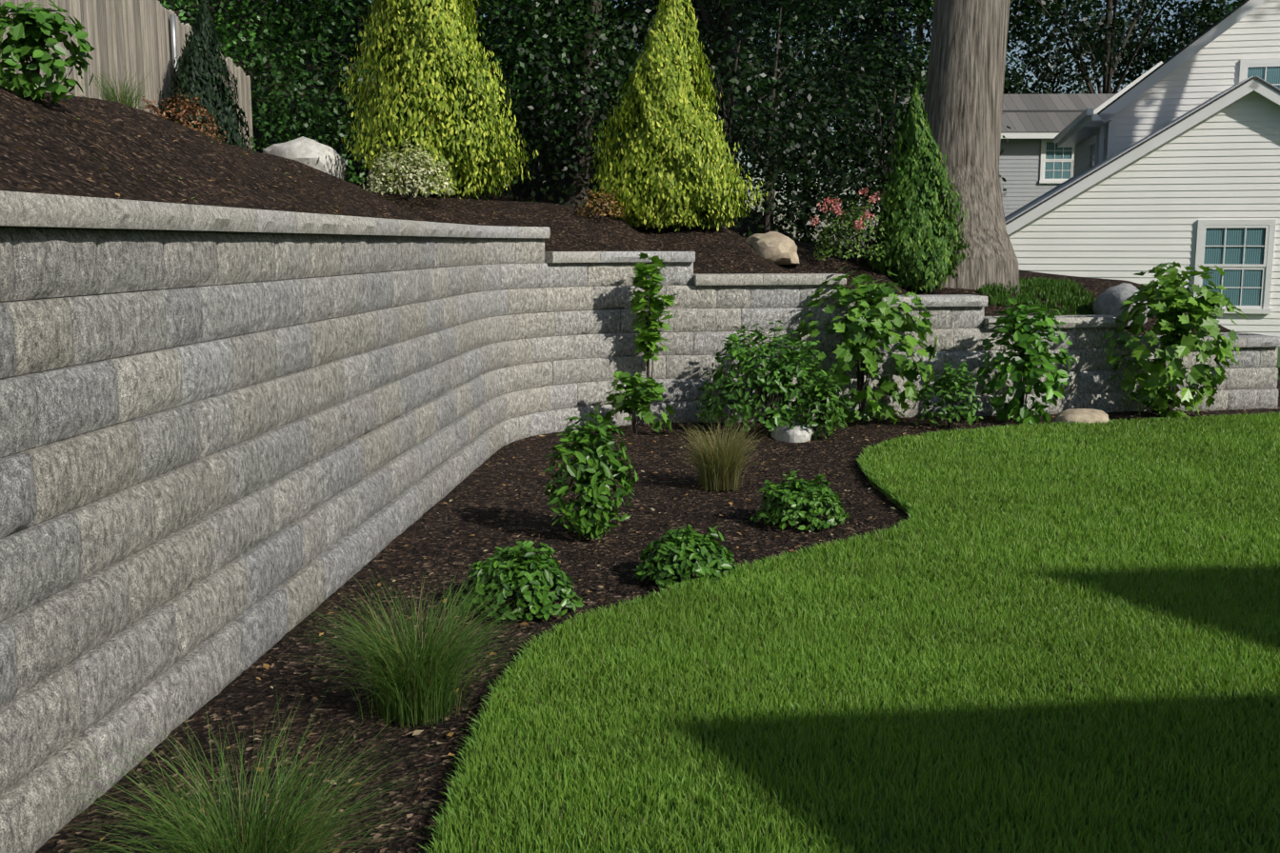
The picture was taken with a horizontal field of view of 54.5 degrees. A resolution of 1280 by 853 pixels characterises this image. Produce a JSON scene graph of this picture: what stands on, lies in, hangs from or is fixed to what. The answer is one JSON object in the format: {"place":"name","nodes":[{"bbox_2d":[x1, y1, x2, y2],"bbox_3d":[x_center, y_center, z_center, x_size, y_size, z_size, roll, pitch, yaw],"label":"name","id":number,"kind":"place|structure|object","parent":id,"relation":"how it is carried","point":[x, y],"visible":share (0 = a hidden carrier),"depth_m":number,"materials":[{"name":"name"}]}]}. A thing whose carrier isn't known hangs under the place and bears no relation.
{"place":"outdoors","nodes":[
{"label":"outdoors","id":0,"kind":"place"},
{"bbox_2d":[0,0,1235,336],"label":"terrace slope","id":1,"kind":"structure","parent":0,"point":[50,147],"depth_m":8.80,"materials":[{"name":"brown soil"}]},
{"bbox_2d":[0,0,95,104],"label":"shrub","id":2,"kind":"object","parent":1,"relation":"on","point":[30,31],"visible":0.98,"depth_m":6.21,"materials":[{"name":"green plant"}]},
{"bbox_2d":[74,61,155,110],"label":"grass tuft","id":3,"kind":"object","parent":1,"relation":"on","point":[124,97],"visible":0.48,"depth_m":9.29,"materials":[{"name":"green plant"}]},
{"bbox_2d":[0,0,253,149],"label":"wooden fence","id":4,"kind":"object","parent":1,"relation":"on","point":[134,35],"visible":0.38,"depth_m":11.52,"materials":[{"name":"brown wood"}]},
{"bbox_2d":[169,14,178,106],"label":"steel fence posts","id":5,"kind":"object","parent":1,"relation":"on","point":[172,23],"visible":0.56,"depth_m":13.16,"materials":[{"name":"grey metal"}]},
{"bbox_2d":[139,90,228,143],"bbox_3d":[-4.057,-2.671,10.926,0.887,0.566,0.880,0,8,1],"label":"red barberry","id":6,"kind":"object","parent":1,"relation":"on","point":[184,113],"visible":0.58,"depth_m":10.84,"materials":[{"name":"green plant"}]},
{"bbox_2d":[160,0,255,151],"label":"conical evergreen","id":7,"kind":"object","parent":1,"relation":"on","point":[201,62],"visible":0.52,"depth_m":12.47,"materials":[{"name":"green plant"}]},
{"bbox_2d":[160,0,318,151],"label":"woodland edge bush","id":8,"kind":"object","parent":1,"relation":"on","point":[258,57],"visible":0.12,"depth_m":19.58,"materials":[{"name":"green plant"}]},
{"bbox_2d":[157,0,322,81],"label":"woodland tree","id":9,"kind":"object","parent":1,"relation":"on","point":[239,35],"visible":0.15,"depth_m":22.60,"materials":[{"name":"green plant"}]},
{"bbox_2d":[262,136,346,179],"bbox_3d":[-3.378,-2.642,12.473,0.944,0.504,0.673,5,10,32],"label":"boulder","id":10,"kind":"object","parent":1,"relation":"on","point":[321,157],"visible":0.33,"depth_m":12.16,"materials":[{"name":"white stone"}]},
{"bbox_2d":[158,0,584,190],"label":"woodland tree","id":11,"kind":"object","parent":1,"relation":"on","point":[290,5],"visible":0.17,"depth_m":25.29,"materials":[{"name":"green plant"}]},
{"bbox_2d":[215,0,539,199],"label":"woodland edge bush","id":12,"kind":"object","parent":1,"relation":"on","point":[331,105],"visible":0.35,"depth_m":19.41,"materials":[{"name":"green plant"}]},
{"bbox_2d":[359,139,456,201],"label":"flowering shrub","id":13,"kind":"object","parent":1,"relation":"on","point":[393,164],"visible":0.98,"depth_m":11.29,"materials":[{"name":"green plant"}]},
{"bbox_2d":[332,0,538,199],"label":"golden arborvitae","id":14,"kind":"object","parent":1,"relation":"on","point":[431,56],"visible":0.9,"depth_m":11.86,"materials":[{"name":"yellow plant"}]},
{"bbox_2d":[293,0,623,198],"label":"woodland edge bush","id":15,"kind":"object","parent":1,"relation":"on","point":[522,64],"visible":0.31,"depth_m":20.81,"materials":[{"name":"green plant"}]},
{"bbox_2d":[344,0,737,154],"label":"woodland tree","id":16,"kind":"object","parent":1,"relation":"on","point":[534,124],"depth_m":32.03,"materials":[{"name":"green plant"}]},
{"bbox_2d":[353,0,846,211],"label":"woodland tree","id":17,"kind":"object","parent":1,"relation":"on","point":[589,54],"visible":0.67,"depth_m":21.11,"materials":[{"name":"green plant"}]},
{"bbox_2d":[575,187,625,221],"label":"shrub","id":18,"kind":"object","parent":1,"relation":"on","point":[602,203],"visible":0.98,"depth_m":12.30,"materials":[{"name":"brown plant"}]},
{"bbox_2d":[496,0,848,119],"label":"woodland tree","id":19,"kind":"object","parent":1,"relation":"on","point":[711,9],"visible":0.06,"depth_m":34.76,"materials":[{"name":"green plant"}]},
{"bbox_2d":[582,0,768,232],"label":"golden arborvitae","id":20,"kind":"object","parent":1,"relation":"on","point":[682,171],"visible":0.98,"depth_m":12.65,"materials":[{"name":"yellow plant"}]},
{"bbox_2d":[490,0,930,235],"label":"woodland tree","id":21,"kind":"object","parent":1,"relation":"on","point":[706,23],"visible":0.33,"depth_m":26.10,"materials":[{"name":"green plant"}]},
{"bbox_2d":[597,3,894,240],"bbox_3d":[1.342,-3.839,16.928,4.018,3.698,2.961,4,9,24],"label":"woodland edge bush","id":22,"kind":"object","parent":1,"relation":"on","point":[730,116],"visible":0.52,"depth_m":16.53,"materials":[{"name":"green plant"}]},
{"bbox_2d":[744,231,799,264],"bbox_3d":[1.299,-1.805,12.557,0.486,0.332,0.732,-4,9,-26],"label":"terrace rock","id":23,"kind":"object","parent":1,"relation":"on","point":[777,248],"visible":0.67,"depth_m":12.28,"materials":[{"name":"beige stone"}]},
{"bbox_2d":[639,0,930,245],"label":"woodland edge bush","id":24,"kind":"object","parent":1,"relation":"on","point":[767,216],"visible":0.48,"depth_m":20.79,"materials":[{"name":"green plant"}]},
{"bbox_2d":[808,187,905,264],"bbox_3d":[2.224,-2.019,12.629,1.024,0.800,1.046,0,8,1],"label":"pink spirea","id":25,"kind":"object","parent":1,"relation":"on","point":[856,225],"visible":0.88,"depth_m":12.49,"materials":[{"name":"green plant"}]},
{"bbox_2d":[749,44,1010,250],"bbox_3d":[3.499,-3.594,17.763,3.813,3.542,3.328,0,8,1],"label":"woodland edge bush","id":26,"kind":"object","parent":1,"relation":"on","point":[889,151],"visible":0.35,"depth_m":17.79,"materials":[{"name":"green plant"}]},
{"bbox_2d":[860,80,973,294],"bbox_3d":[2.806,-2.341,12.468,1.186,2.193,1.144,0,8,1],"label":"conical evergreen","id":27,"kind":"object","parent":1,"relation":"on","point":[920,235],"visible":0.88,"depth_m":12.34,"materials":[{"name":"green plant"}]},
{"bbox_2d":[898,0,1019,296],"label":"oak tree","id":28,"kind":"object","parent":1,"relation":"on","point":[963,109],"visible":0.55,"depth_m":12.82,"materials":[{"name":"brown plant"}]},
{"bbox_2d":[976,276,1097,315],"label":"ornamental grass","id":29,"kind":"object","parent":1,"relation":"on","point":[1002,296],"depth_m":12.94,"materials":[{"name":"green plant"}]},
{"bbox_2d":[1092,282,1149,325],"bbox_3d":[4.848,-1.235,12.502,0.522,0.406,0.743,1,8,4],"label":"boulder","id":30,"kind":"object","parent":1,"relation":"on","point":[1109,301],"visible":0.54,"depth_m":12.35,"materials":[{"name":"grey stone"}]},
{"bbox_2d":[35,379,1279,852],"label":"mulch bed","id":31,"kind":"object","parent":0,"point":[477,501],"depth_m":5.51,"materials":[{"name":"brown wood"}]},
{"bbox_2d":[23,677,458,852],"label":"ornamental grass","id":32,"kind":"object","parent":31,"relation":"on","point":[262,835],"depth_m":2.86,"materials":[{"name":"green plant"}]},
{"bbox_2d":[256,563,554,733],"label":"ornamental grass","id":33,"kind":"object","parent":31,"relation":"on","point":[416,685],"depth_m":4.04,"materials":[{"name":"green plant"}]},
{"bbox_2d":[459,540,584,621],"bbox_3d":[-0.505,0.644,5.289,0.544,0.319,0.538,0,8,1],"label":"shrub","id":34,"kind":"object","parent":31,"relation":"on","point":[521,564],"visible":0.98,"depth_m":5.18,"materials":[{"name":"green plant"}]},
{"bbox_2d":[542,412,639,539],"bbox_3d":[-0.263,0.269,6.540,0.515,0.695,0.534,0,8,1],"label":"shrub","id":35,"kind":"object","parent":31,"relation":"on","point":[590,485],"visible":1,"depth_m":6.43,"materials":[{"name":"green plant"}]},
{"bbox_2d":[594,371,675,434],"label":"shrub","id":36,"kind":"object","parent":31,"relation":"on","point":[636,389],"visible":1,"depth_m":10.08,"materials":[{"name":"green plant"}]},
{"bbox_2d":[0,227,1278,852],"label":"retaining wall blocks","id":37,"kind":"structure","parent":31,"relation":"on","point":[217,450],"depth_m":4.78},
{"bbox_2d":[0,190,1279,349],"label":"retaining wall caps","id":38,"kind":"object","parent":37,"relation":"on","point":[30,210],"visible":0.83,"depth_m":5.72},
{"bbox_2d":[0,84,1279,852],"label":"mulch chips","id":39,"kind":"object","parent":31,"relation":"on","point":[503,459],"visible":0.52,"depth_m":6.62,"materials":[{"name":"brown wood"}]},
{"bbox_2d":[628,252,679,426],"bbox_3d":[0.061,-0.706,10.425,0.450,1.496,0.474,7,11,40],"label":"tall sapling","id":40,"kind":"object","parent":31,"relation":"on","point":[648,326],"visible":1,"depth_m":10.39,"materials":[{"name":"green plant"}]},
{"bbox_2d":[630,524,739,588],"bbox_3d":[0.212,0.592,5.720,0.510,0.296,0.488,0,8,1],"label":"shrub","id":41,"kind":"object","parent":31,"relation":"on","point":[686,552],"visible":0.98,"depth_m":5.61,"materials":[{"name":"green plant"}]},
{"bbox_2d":[670,412,769,492],"bbox_3d":[0.524,0.158,7.863,0.780,0.469,0.871,0,8,1],"label":"dry grass bed","id":42,"kind":"object","parent":31,"relation":"on","point":[722,470],"visible":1,"depth_m":7.82,"materials":[{"name":"plant"}]},
{"bbox_2d":[694,320,844,435],"bbox_3d":[1.070,-0.405,10.322,1.212,0.934,1.243,-2,9,-14],"label":"dense shrub","id":43,"kind":"object","parent":31,"relation":"on","point":[780,370],"visible":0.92,"depth_m":10.06,"materials":[{"name":"green plant"}]},
{"bbox_2d":[770,420,814,442],"bbox_3d":[1.234,0.044,9.974,0.324,0.175,0.531,-1,8,-8],"label":"rock","id":44,"kind":"object","parent":31,"relation":"on","point":[797,433],"visible":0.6,"depth_m":9.80,"materials":[{"name":"white stone"}]},
{"bbox_2d":[750,470,849,531],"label":"shrub","id":45,"kind":"object","parent":31,"relation":"on","point":[796,497],"visible":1,"depth_m":6.77,"materials":[{"name":"green plant"}]},
{"bbox_2d":[794,370,854,439],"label":"shrub","id":46,"kind":"object","parent":31,"relation":"on","point":[823,408],"visible":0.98,"depth_m":9.81,"materials":[{"name":"green plant"}]},
{"bbox_2d":[790,265,938,426],"bbox_3d":[1.934,-0.691,10.749,1.266,1.388,1.259,0,8,1],"label":"shrub","id":47,"kind":"object","parent":31,"relation":"on","point":[861,342],"visible":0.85,"depth_m":10.51,"materials":[{"name":"green plant"}]},
{"bbox_2d":[915,360,983,427],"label":"shrub","id":48,"kind":"object","parent":31,"relation":"on","point":[952,391],"visible":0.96,"depth_m":10.41,"materials":[{"name":"green plant"}]},
{"bbox_2d":[977,298,1076,424],"bbox_3d":[3.321,-0.553,10.730,0.815,1.106,0.766,-8,11,-42],"label":"viburnum","id":49,"kind":"object","parent":31,"relation":"on","point":[1019,365],"visible":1,"depth_m":10.62,"materials":[{"name":"green plant"}]},
{"bbox_2d":[1055,408,1108,425],"bbox_3d":[3.753,-0.057,10.567,0.454,0.194,0.295,1,8,7],"label":"rock","id":50,"kind":"object","parent":31,"relation":"on","point":[1081,415],"visible":0.5,"depth_m":10.47,"materials":[{"name":"beige stone"}]},
{"bbox_2d":[1100,261,1246,419],"bbox_3d":[4.726,-0.760,11.111,1.143,1.422,1.157,-6,10,-34],"label":"leafy green shrub","id":51,"kind":"object","parent":31,"relation":"on","point":[1172,305],"visible":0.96,"depth_m":10.91,"materials":[{"name":"green plant"}]},
{"bbox_2d":[277,0,1238,248],"label":"sky","id":52,"kind":"structure","parent":0,"point":[1171,12],"materials":[{"name":"blue"}]},
{"bbox_2d":[874,249,1279,379],"bbox_3d":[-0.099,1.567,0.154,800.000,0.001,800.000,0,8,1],"label":"ground sheet","id":53,"kind":"object","parent":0,"point":[1278,352],"depth_m":17.95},
{"bbox_2d":[171,0,570,99],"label":"woodland tree","id":54,"kind":"object","parent":53,"relation":"on","point":[342,57],"visible":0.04,"depth_m":37.08,"materials":[{"name":"green plant"}]},
{"bbox_2d":[627,0,929,222],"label":"woodland tree","id":55,"kind":"object","parent":53,"relation":"on","point":[923,83],"visible":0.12,"depth_m":40.11,"materials":[{"name":"green plant"}]},
{"bbox_2d":[638,0,934,244],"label":"woodland tree","id":56,"kind":"object","parent":53,"relation":"on","point":[809,227],"visible":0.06,"depth_m":43.13,"materials":[{"name":"green plant"}]},
{"bbox_2d":[417,357,1279,852],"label":"lawn turf","id":57,"kind":"structure","parent":53,"relation":"on","point":[886,837],"depth_m":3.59,"materials":[{"name":"green plant"}]},
{"bbox_2d":[751,0,1086,188],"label":"woodland tree","id":58,"kind":"object","parent":53,"relation":"on","point":[1027,6],"visible":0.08,"depth_m":42.78,"materials":[{"name":"green plant"}]},
{"bbox_2d":[999,139,1059,217],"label":"house wall","id":59,"kind":"structure","parent":53,"relation":"on","point":[1019,165],"depth_m":36.99,"materials":[{"name":"white plastic"}]},
{"bbox_2d":[897,60,1162,183],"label":"house","id":60,"kind":"structure","parent":59,"relation":"on","point":[1046,119],"depth_m":36.97,"materials":[{"name":"grey"}]},
{"bbox_2d":[1003,0,1244,94],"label":"woodland tree","id":61,"kind":"object","parent":53,"relation":"on","point":[1110,58],"visible":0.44,"depth_m":43.40,"materials":[{"name":"green plant"}]},
{"bbox_2d":[1004,0,1279,337],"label":"white house","id":62,"kind":"structure","parent":53,"relation":"on","point":[1176,157],"depth_m":20.75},
{"bbox_2d":[1064,0,1245,93],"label":"woodland tree","id":63,"kind":"object","parent":53,"relation":"on","point":[1170,23],"visible":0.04,"depth_m":47.58,"materials":[{"name":"green plant"}]},
{"bbox_2d":[1208,331,1263,335],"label":"retaining wall","id":64,"kind":"structure","parent":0,"point":[1240,333],"depth_m":12.10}
]}

